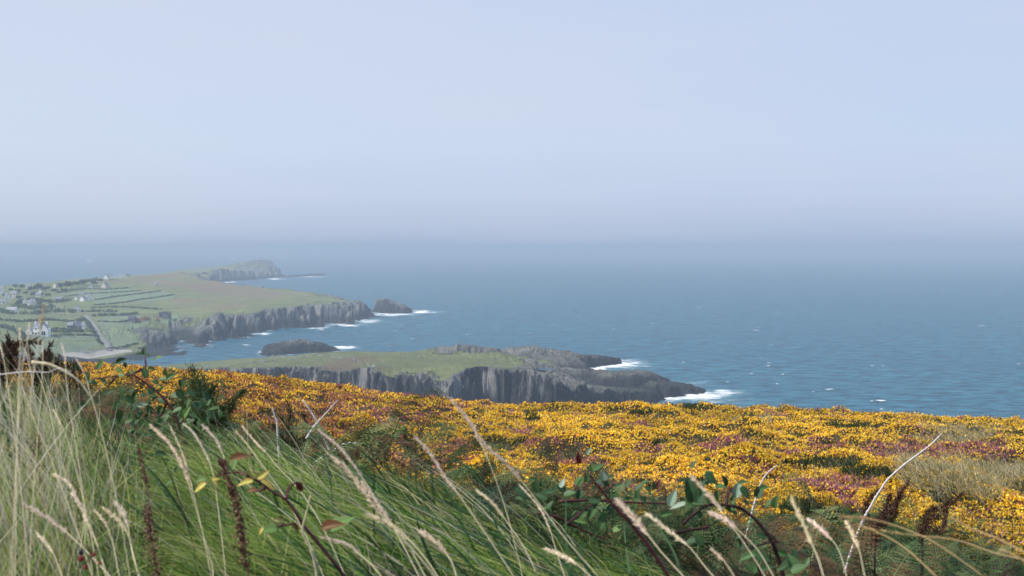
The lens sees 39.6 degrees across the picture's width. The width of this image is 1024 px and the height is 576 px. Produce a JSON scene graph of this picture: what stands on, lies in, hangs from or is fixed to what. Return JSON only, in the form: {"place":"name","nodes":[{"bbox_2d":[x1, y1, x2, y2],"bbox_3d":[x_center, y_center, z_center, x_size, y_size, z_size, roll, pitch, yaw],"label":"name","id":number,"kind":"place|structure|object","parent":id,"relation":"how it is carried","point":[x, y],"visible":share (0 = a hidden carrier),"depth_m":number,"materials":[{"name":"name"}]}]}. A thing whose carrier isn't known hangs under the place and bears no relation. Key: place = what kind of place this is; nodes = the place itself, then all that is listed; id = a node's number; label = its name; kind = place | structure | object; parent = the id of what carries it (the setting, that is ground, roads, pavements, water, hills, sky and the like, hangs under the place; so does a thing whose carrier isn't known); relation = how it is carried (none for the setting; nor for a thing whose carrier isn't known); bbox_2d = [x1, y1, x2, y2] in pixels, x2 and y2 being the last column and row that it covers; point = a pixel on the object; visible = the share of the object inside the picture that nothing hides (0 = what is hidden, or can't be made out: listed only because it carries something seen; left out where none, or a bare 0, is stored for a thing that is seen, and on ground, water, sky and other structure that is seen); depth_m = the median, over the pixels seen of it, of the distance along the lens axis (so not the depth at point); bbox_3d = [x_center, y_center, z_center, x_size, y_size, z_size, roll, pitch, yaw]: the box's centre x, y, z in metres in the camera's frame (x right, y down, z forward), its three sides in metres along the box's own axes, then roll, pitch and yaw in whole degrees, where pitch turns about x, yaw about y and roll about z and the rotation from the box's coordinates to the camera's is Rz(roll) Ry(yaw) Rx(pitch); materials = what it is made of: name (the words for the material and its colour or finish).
{"place":"outdoors","nodes":[
{"label":"outdoors","id":0,"kind":"place"},
{"bbox_2d":[0,259,379,363],"bbox_3d":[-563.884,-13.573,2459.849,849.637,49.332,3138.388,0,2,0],"label":"coast","id":1,"kind":"structure","parent":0,"point":[204,306],"depth_m":1415.86},
{"bbox_2d":[0,323,27,337],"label":"scrub","id":2,"kind":"object","parent":1,"relation":"on","point":[13,329],"visible":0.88,"depth_m":1055.41,"materials":[{"name":"green plant"}]},
{"bbox_2d":[0,307,52,314],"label":"hedge","id":3,"kind":"object","parent":1,"relation":"on","point":[7,311],"visible":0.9,"depth_m":1274.29,"materials":[{"name":"green plant"}]},
{"bbox_2d":[11,302,54,309],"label":"scrub","id":4,"kind":"object","parent":1,"relation":"on","point":[24,305],"visible":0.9,"depth_m":1368.94,"materials":[{"name":"green plant"}]},
{"bbox_2d":[25,321,50,336],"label":"farmhouse","id":5,"kind":"object","parent":1,"relation":"on","point":[45,330],"visible":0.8,"depth_m":1045.66,"materials":[{"name":"paint"}]},
{"bbox_2d":[0,317,86,321],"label":"hedge","id":6,"kind":"object","parent":1,"relation":"on","point":[34,320],"visible":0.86,"depth_m":1188.29,"materials":[{"name":"green plant"}]},
{"bbox_2d":[18,297,71,302],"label":"scrub","id":7,"kind":"object","parent":1,"relation":"on","point":[50,300],"visible":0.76,"depth_m":1497.53,"materials":[{"name":"green plant"}]},
{"bbox_2d":[52,308,76,312],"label":"scrub","id":8,"kind":"object","parent":1,"relation":"on","point":[69,310],"visible":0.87,"depth_m":1326.87,"materials":[{"name":"green plant"}]},
{"bbox_2d":[51,327,92,332],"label":"hedge","id":9,"kind":"object","parent":1,"relation":"on","point":[66,330],"visible":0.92,"depth_m":1079.60,"materials":[{"name":"green plant"}]},
{"bbox_2d":[51,333,97,335],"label":"hedge","id":10,"kind":"object","parent":1,"relation":"on","point":[83,334],"visible":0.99,"depth_m":1069.12,"materials":[{"name":"green plant"}]},
{"bbox_2d":[81,317,103,343],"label":"hedge","id":11,"kind":"object","parent":1,"relation":"on","point":[91,326],"visible":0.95,"depth_m":1094.69,"materials":[{"name":"green plant"}]},
{"bbox_2d":[57,287,129,292],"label":"hedge","id":12,"kind":"object","parent":1,"relation":"on","point":[90,288],"visible":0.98,"depth_m":1700.94,"materials":[{"name":"green plant"}]},
{"bbox_2d":[83,315,110,349],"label":"lane","id":13,"kind":"structure","parent":1,"relation":"on","point":[104,341],"depth_m":1081.81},
{"bbox_2d":[81,308,117,311],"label":"scrub","id":14,"kind":"object","parent":1,"relation":"on","point":[98,310],"visible":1,"depth_m":1369.96,"materials":[{"name":"green plant"}]},
{"bbox_2d":[65,290,139,296],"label":"hedge","id":15,"kind":"object","parent":1,"relation":"on","point":[105,292],"visible":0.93,"depth_m":1666.22,"materials":[{"name":"green plant"}]},
{"bbox_2d":[92,311,138,316],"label":"hedge","id":16,"kind":"object","parent":1,"relation":"on","point":[120,314],"visible":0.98,"depth_m":1308.23,"materials":[{"name":"green plant"}]},
{"bbox_2d":[90,306,162,308],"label":"hedge","id":17,"kind":"object","parent":1,"relation":"on","point":[127,306],"visible":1,"depth_m":1427.13,"materials":[{"name":"green plant"}]},
{"bbox_2d":[94,290,160,299],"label":"hedge","id":18,"kind":"object","parent":1,"relation":"on","point":[127,294],"visible":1,"depth_m":1632.32,"materials":[{"name":"green plant"}]},
{"bbox_2d":[94,294,174,304],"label":"hedge","id":19,"kind":"object","parent":1,"relation":"on","point":[134,300],"visible":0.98,"depth_m":1535.57,"materials":[{"name":"green plant"}]},
{"bbox_2d":[135,314,158,321],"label":"scrub","id":20,"kind":"object","parent":1,"relation":"on","point":[142,318],"visible":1,"depth_m":1251.75,"materials":[{"name":"green plant"}]},
{"bbox_2d":[159,311,170,319],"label":"cottage","id":21,"kind":"structure","parent":1,"relation":"on","point":[165,315],"depth_m":1261.83,"materials":[{"name":"grey stone"}]},
{"bbox_2d":[194,382,248,464],"bbox_3d":[-1.040,0.630,4.939,0.207,0.606,0.369,0,2,0],"label":"gorse bush","id":22,"kind":"object","parent":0,"point":[225,412],"visible":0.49,"depth_m":5.02,"materials":[{"name":"green plant"}]},
{"bbox_2d":[142,343,705,404],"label":"headland","id":23,"kind":"structure","parent":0,"point":[467,372],"depth_m":751.94,"materials":[{"name":"plant"}]},
{"bbox_2d":[290,355,374,367],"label":"stone wall","id":24,"kind":"structure","parent":23,"relation":"on","point":[342,358],"depth_m":816.87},
{"bbox_2d":[0,251,1023,419],"bbox_3d":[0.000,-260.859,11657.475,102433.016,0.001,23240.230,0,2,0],"label":"sea","id":25,"kind":"structure","parent":0,"point":[961,353],"depth_m":1722.40,"materials":[{"name":"liquid"}]},
{"bbox_2d":[259,339,341,355],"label":"rock island","id":26,"kind":"object","parent":25,"relation":"in","point":[299,346],"visible":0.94,"depth_m":1068.37,"materials":[{"name":"stone"}]},
{"bbox_2d":[284,273,325,276],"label":"reef","id":27,"kind":"object","parent":25,"relation":"in","point":[314,274],"visible":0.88,"depth_m":3799.20},
{"bbox_2d":[372,298,412,313],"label":"sea stack","id":28,"kind":"object","parent":25,"relation":"in","point":[386,305],"visible":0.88,"depth_m":1706.89,"materials":[{"name":"stone"}]},
{"bbox_2d":[291,259,1020,400],"bbox_3d":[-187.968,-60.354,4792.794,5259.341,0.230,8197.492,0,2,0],"label":"whitecaps","id":29,"kind":"object","parent":25,"relation":"on","point":[711,316],"visible":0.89,"depth_m":1435.92,"materials":[{"name":"white liquid"}]},
{"bbox_2d":[0,365,1023,575],"bbox_3d":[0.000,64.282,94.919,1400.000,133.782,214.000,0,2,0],"label":"hillside","id":30,"kind":"structure","parent":0,"point":[687,439],"depth_m":15.53,"materials":[{"name":"plant"}]},
{"bbox_2d":[0,343,29,575],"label":"grass stalk","id":31,"kind":"object","parent":30,"relation":"on","point":[17,459],"depth_m":1.74,"materials":[{"name":"plant"}]},
{"bbox_2d":[15,327,21,575],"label":"grass stalk","id":32,"kind":"object","parent":30,"relation":"on","point":[17,449],"depth_m":1.63,"materials":[{"name":"plant"}]},
{"bbox_2d":[11,323,29,575],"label":"grass stalk","id":33,"kind":"object","parent":30,"relation":"on","point":[16,451],"depth_m":1.64,"materials":[{"name":"plant"}]},
{"bbox_2d":[8,318,40,575],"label":"grass stalk","id":34,"kind":"object","parent":30,"relation":"on","point":[39,319],"depth_m":1.44,"materials":[{"name":"plant"}]},
{"bbox_2d":[0,331,51,403],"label":"withered bush","id":35,"kind":"object","parent":30,"relation":"on","point":[10,345],"visible":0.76,"depth_m":3.16,"materials":[{"name":"brown plant"}]},
{"bbox_2d":[24,304,45,575],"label":"grass stalk","id":36,"kind":"object","parent":30,"relation":"on","point":[42,319],"depth_m":1.50,"materials":[{"name":"plant"}]},
{"bbox_2d":[29,340,43,573],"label":"grass stalk","id":37,"kind":"object","parent":30,"relation":"on","point":[36,454],"depth_m":1.75,"materials":[{"name":"plant"}]},
{"bbox_2d":[29,432,45,510],"bbox_3d":[-0.778,0.375,2.341,0.031,0.233,0.374,-1,2,-20],"label":"dock","id":38,"kind":"object","parent":30,"relation":"on","point":[34,454],"visible":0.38,"depth_m":2.42,"materials":[{"name":"plant"}]},
{"bbox_2d":[28,340,61,417],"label":"withered bush","id":39,"kind":"object","parent":30,"relation":"on","point":[47,356],"visible":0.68,"depth_m":3.15,"materials":[{"name":"brown plant"}]},
{"bbox_2d":[35,531,61,575],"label":"grass stalk","id":40,"kind":"object","parent":30,"relation":"on","point":[41,538],"depth_m":1.78,"materials":[{"name":"plant"}]},
{"bbox_2d":[21,384,91,575],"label":"grass stalk","id":41,"kind":"object","parent":30,"relation":"on","point":[58,478],"depth_m":1.82,"materials":[{"name":"plant"}]},
{"bbox_2d":[31,360,90,397],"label":"grass stalk","id":42,"kind":"object","parent":30,"relation":"on","point":[63,371],"visible":0.92,"depth_m":2.30,"materials":[{"name":"plant"}]},
{"bbox_2d":[21,502,109,575],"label":"grass stalk","id":43,"kind":"object","parent":30,"relation":"on","point":[48,518],"depth_m":1.77,"materials":[{"name":"plant"}]},
{"bbox_2d":[53,352,83,432],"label":"withered bush","id":44,"kind":"object","parent":30,"relation":"on","point":[72,369],"visible":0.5,"depth_m":3.40,"materials":[{"name":"brown plant"}]},
{"bbox_2d":[53,409,98,575],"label":"grass stalk","id":45,"kind":"object","parent":30,"relation":"on","point":[79,483],"depth_m":1.92,"materials":[{"name":"plant"}]},
{"bbox_2d":[61,342,92,575],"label":"grass stalk","id":46,"kind":"object","parent":30,"relation":"on","point":[77,455],"depth_m":1.85,"materials":[{"name":"plant"}]},
{"bbox_2d":[53,472,107,575],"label":"grass stalk","id":47,"kind":"object","parent":30,"relation":"on","point":[72,488],"depth_m":1.95,"materials":[{"name":"plant"}]},
{"bbox_2d":[70,493,105,575],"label":"grass stalk","id":48,"kind":"object","parent":30,"relation":"on","point":[72,494],"depth_m":1.95,"materials":[{"name":"plant"}]},
{"bbox_2d":[74,356,129,574],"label":"grass stalk","id":49,"kind":"object","parent":30,"relation":"on","point":[78,362],"depth_m":1.85,"materials":[{"name":"plant"}]},
{"bbox_2d":[93,509,118,574],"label":"grass stalk","id":50,"kind":"object","parent":30,"relation":"on","point":[101,518],"depth_m":1.91,"materials":[{"name":"plant"}]},
{"bbox_2d":[101,505,138,575],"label":"grass stalk","id":51,"kind":"object","parent":30,"relation":"on","point":[114,517],"depth_m":1.87,"materials":[{"name":"plant"}]},
{"bbox_2d":[113,501,139,575],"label":"grass stalk","id":52,"kind":"object","parent":30,"relation":"on","point":[123,513],"depth_m":1.88,"materials":[{"name":"plant"}]},
{"bbox_2d":[136,447,157,564],"bbox_3d":[-0.616,0.444,2.416,0.018,0.295,0.426,-1,2,-19],"label":"dock","id":53,"kind":"object","parent":30,"relation":"on","point":[143,477],"visible":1,"depth_m":2.51,"materials":[{"name":"plant"}]},
{"bbox_2d":[75,347,226,464],"bbox_3d":[-0.859,0.363,3.464,0.372,0.452,0.504,0,2,0],"label":"bramble","id":54,"kind":"object","parent":30,"relation":"on","point":[205,400],"visible":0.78,"depth_m":3.42,"materials":[{"name":"plant"}]},
{"bbox_2d":[138,504,168,575],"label":"dock","id":55,"kind":"object","parent":30,"relation":"on","point":[149,531],"visible":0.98,"depth_m":2.10,"materials":[{"name":"plant"}]},
{"bbox_2d":[155,450,195,551],"bbox_3d":[-0.544,0.419,2.295,0.117,0.326,0.076,1,2,17],"label":"bramble","id":56,"kind":"object","parent":30,"relation":"on","point":[161,453],"visible":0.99,"depth_m":2.31,"materials":[{"name":"plant"}]},
{"bbox_2d":[149,423,213,575],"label":"grass stalk","id":57,"kind":"object","parent":30,"relation":"on","point":[165,439],"depth_m":2.06,"materials":[{"name":"plant"}]},
{"bbox_2d":[169,424,211,575],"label":"grass stalk","id":58,"kind":"object","parent":30,"relation":"on","point":[183,457],"depth_m":2.03,"materials":[{"name":"plant"}]},
{"bbox_2d":[156,361,231,465],"bbox_3d":[-1.062,0.581,4.969,0.335,0.688,0.703,-1,2,-27],"label":"gorse bush","id":59,"kind":"object","parent":30,"relation":"on","point":[197,387],"visible":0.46,"depth_m":4.99,"materials":[{"name":"green plant"}]},
{"bbox_2d":[183,422,225,574],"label":"grass stalk","id":60,"kind":"object","parent":30,"relation":"on","point":[197,438],"depth_m":2.22,"materials":[{"name":"plant"}]},
{"bbox_2d":[201,424,240,535],"bbox_3d":[-0.418,0.429,2.164,0.016,0.411,0.353,-1,2,-28],"label":"grass stalk","id":61,"kind":"object","parent":30,"relation":"on","point":[214,437],"depth_m":2.27,"materials":[{"name":"plant"}]},
{"bbox_2d":[217,458,252,575],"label":"dock","id":62,"kind":"object","parent":30,"relation":"on","point":[231,488],"visible":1,"depth_m":1.91,"materials":[{"name":"plant"}]},
{"bbox_2d":[194,452,354,575],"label":"bramble","id":63,"kind":"object","parent":30,"relation":"on","point":[335,523],"visible":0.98,"depth_m":2.01,"materials":[{"name":"plant"}]},
{"bbox_2d":[272,409,279,463],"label":"dead twig","id":64,"kind":"object","parent":30,"relation":"on","point":[278,446],"visible":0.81,"depth_m":4.21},
{"bbox_2d":[235,430,323,575],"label":"grass stalk","id":65,"kind":"object","parent":30,"relation":"on","point":[281,492],"depth_m":2.19,"materials":[{"name":"plant"}]},
{"bbox_2d":[271,397,310,471],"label":"withered bush","id":66,"kind":"object","parent":30,"relation":"on","point":[288,426],"visible":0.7,"depth_m":5.51,"materials":[{"name":"brown plant"}]},
{"bbox_2d":[242,426,344,573],"bbox_3d":[-0.315,0.465,2.269,0.010,0.438,0.598,-1,2,-33],"label":"grass stalk","id":67,"kind":"object","parent":30,"relation":"on","point":[259,446],"depth_m":2.40,"materials":[{"name":"plant"}]},
{"bbox_2d":[301,496,317,575],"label":"dead twig","id":68,"kind":"object","parent":30,"relation":"on","point":[312,555],"visible":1,"depth_m":1.91,"materials":[{"name":"wood"}]},
{"bbox_2d":[302,400,336,461],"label":"dead twig","id":69,"kind":"object","parent":30,"relation":"on","point":[319,420],"visible":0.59,"depth_m":4.20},
{"bbox_2d":[321,536,380,575],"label":"grass stalk","id":70,"kind":"object","parent":30,"relation":"on","point":[330,539],"depth_m":1.78,"materials":[{"name":"plant"}]},
{"bbox_2d":[0,343,728,575],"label":"grass","id":71,"kind":"structure","parent":30,"relation":"on","point":[291,564],"depth_m":2.66,"materials":[{"name":"plant"}]},
{"bbox_2d":[317,429,434,575],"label":"grass stalk","id":72,"kind":"object","parent":30,"relation":"on","point":[346,455],"depth_m":2.06,"materials":[{"name":"plant"}]},
{"bbox_2d":[329,455,425,575],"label":"grass stalk","id":73,"kind":"object","parent":30,"relation":"on","point":[356,481],"depth_m":1.86,"materials":[{"name":"plant"}]},
{"bbox_2d":[360,481,418,575],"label":"grass stalk","id":74,"kind":"object","parent":30,"relation":"on","point":[384,511],"depth_m":1.97,"materials":[{"name":"plant"}]},
{"bbox_2d":[364,511,437,575],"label":"grass stalk","id":75,"kind":"object","parent":30,"relation":"on","point":[384,520],"depth_m":1.78,"materials":[{"name":"plant"}]},
{"bbox_2d":[391,426,422,484],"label":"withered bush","id":76,"kind":"object","parent":30,"relation":"on","point":[406,434],"visible":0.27,"depth_m":6.98,"materials":[{"name":"plant"}]},
{"bbox_2d":[416,529,456,575],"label":"grass stalk","id":77,"kind":"object","parent":30,"relation":"on","point":[429,537],"depth_m":1.68,"materials":[{"name":"plant"}]},
{"bbox_2d":[413,435,512,575],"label":"grass stalk","id":78,"kind":"object","parent":30,"relation":"on","point":[437,464],"depth_m":1.85,"materials":[{"name":"plant"}]},
{"bbox_2d":[481,445,522,575],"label":"grass stalk","id":79,"kind":"object","parent":30,"relation":"on","point":[504,505],"depth_m":2.22,"materials":[{"name":"plant"}]},
{"bbox_2d":[475,488,537,575],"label":"grass stalk","id":80,"kind":"object","parent":30,"relation":"on","point":[487,498],"depth_m":1.97,"materials":[{"name":"plant"}]},
{"bbox_2d":[0,360,1023,575],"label":"gorse","id":81,"kind":"object","parent":30,"relation":"on","point":[748,446],"visible":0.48,"depth_m":15.92,"materials":[{"name":"yellow plant"}]},
{"bbox_2d":[0,321,1023,575],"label":"dry grass","id":82,"kind":"structure","parent":30,"relation":"on","point":[970,473],"depth_m":3.05,"materials":[{"name":"plant"}]},
{"bbox_2d":[0,368,71,374],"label":"dead twig","id":83,"kind":"object","parent":82,"relation":"on","point":[31,371],"visible":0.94,"depth_m":2.20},
{"bbox_2d":[1,360,1023,555],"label":"heather","id":84,"kind":"object","parent":30,"relation":"on","point":[311,420],"visible":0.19,"depth_m":16.42,"materials":[{"name":"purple plant"}]},
{"bbox_2d":[5,376,1023,575],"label":"bracken","id":85,"kind":"object","parent":30,"relation":"on","point":[933,561],"visible":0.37,"depth_m":4.07,"materials":[{"name":"green plant"}]},
{"bbox_2d":[448,397,597,575],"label":"grass stalk","id":86,"kind":"object","parent":30,"relation":"on","point":[477,436],"depth_m":1.95,"materials":[{"name":"plant"}]},
{"bbox_2d":[519,485,564,575],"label":"grass stalk","id":87,"kind":"object","parent":30,"relation":"on","point":[541,511],"depth_m":2.16,"materials":[{"name":"plant"}]},
{"bbox_2d":[545,547,589,575],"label":"grass stalk","id":88,"kind":"object","parent":30,"relation":"on","point":[561,555],"depth_m":1.67,"materials":[{"name":"plant"}]},
{"bbox_2d":[515,447,704,575],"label":"bramble","id":89,"kind":"object","parent":30,"relation":"on","point":[604,477],"visible":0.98,"depth_m":2.95,"materials":[{"name":"plant"}]},
{"bbox_2d":[613,496,682,575],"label":"grass stalk","id":90,"kind":"object","parent":30,"relation":"on","point":[630,514],"depth_m":1.78,"materials":[{"name":"plant"}]},
{"bbox_2d":[643,512,712,575],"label":"grass stalk","id":91,"kind":"object","parent":30,"relation":"on","point":[676,536],"depth_m":1.78,"materials":[{"name":"plant"}]},
{"bbox_2d":[652,460,785,575],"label":"bramble","id":92,"kind":"object","parent":30,"relation":"on","point":[694,493],"visible":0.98,"depth_m":2.52,"materials":[{"name":"plant"}]},
{"bbox_2d":[709,547,733,575],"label":"grass stalk","id":93,"kind":"object","parent":30,"relation":"on","point":[717,554],"depth_m":1.68,"materials":[{"name":"plant"}]},
{"bbox_2d":[689,474,764,575],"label":"grass stalk","id":94,"kind":"object","parent":30,"relation":"on","point":[709,495],"depth_m":1.88,"materials":[{"name":"plant"}]},
{"bbox_2d":[707,510,773,575],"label":"grass stalk","id":95,"kind":"object","parent":30,"relation":"on","point":[718,516],"depth_m":1.87,"materials":[{"name":"plant"}]},
{"bbox_2d":[686,532,809,575],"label":"bramble","id":96,"kind":"object","parent":30,"relation":"on","point":[793,564],"visible":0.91,"depth_m":2.42,"materials":[{"name":"plant"}]},
{"bbox_2d":[739,465,777,569],"bbox_3d":[0.848,0.940,5.030,0.180,0.634,0.009,0,2,0],"label":"dead twig","id":97,"kind":"object","parent":30,"relation":"on","point":[753,506],"visible":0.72,"depth_m":5.02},
{"bbox_2d":[789,496,823,575],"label":"grass stalk","id":98,"kind":"object","parent":30,"relation":"on","point":[800,517],"depth_m":1.48,"materials":[{"name":"plant"}]},
{"bbox_2d":[807,518,846,575],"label":"grass stalk","id":99,"kind":"object","parent":30,"relation":"on","point":[824,531],"depth_m":1.77,"materials":[{"name":"plant"}]},
{"bbox_2d":[844,519,864,575],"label":"grass stalk","id":100,"kind":"object","parent":30,"relation":"on","point":[851,532],"depth_m":1.68,"materials":[{"name":"plant"}]},
{"bbox_2d":[858,478,911,575],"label":"withered bush","id":101,"kind":"object","parent":30,"relation":"on","point":[887,508],"visible":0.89,"depth_m":5.17,"materials":[{"name":"brown plant"}]},
{"bbox_2d":[847,519,935,575],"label":"grass stalk","id":102,"kind":"object","parent":30,"relation":"on","point":[854,524],"depth_m":1.55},
{"bbox_2d":[845,433,941,570],"bbox_3d":[1.169,0.858,4.527,0.393,0.794,0.010,0,2,0],"label":"dead twig","id":103,"kind":"object","parent":30,"relation":"on","point":[879,491],"visible":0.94,"depth_m":4.52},
{"bbox_2d":[839,514,982,575],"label":"grass stalk","id":104,"kind":"object","parent":30,"relation":"on","point":[853,517],"depth_m":1.56,"materials":[{"name":"plant"}]},
{"bbox_2d":[915,491,965,575],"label":"withered bush","id":105,"kind":"object","parent":30,"relation":"on","point":[930,514],"visible":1,"depth_m":5.26,"materials":[{"name":"brown plant"}]},
{"bbox_2d":[863,527,1023,559],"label":"grass stalk","id":106,"kind":"object","parent":30,"relation":"on","point":[892,532],"depth_m":1.56,"materials":[{"name":"plant"}]},
{"bbox_2d":[950,515,1023,552],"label":"grass stalk","id":107,"kind":"object","parent":30,"relation":"on","point":[956,520],"depth_m":1.45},
{"bbox_2d":[0,0,1023,250],"label":"sky","id":108,"kind":"structure","parent":0,"point":[126,125],"materials":[{"name":"blue"}]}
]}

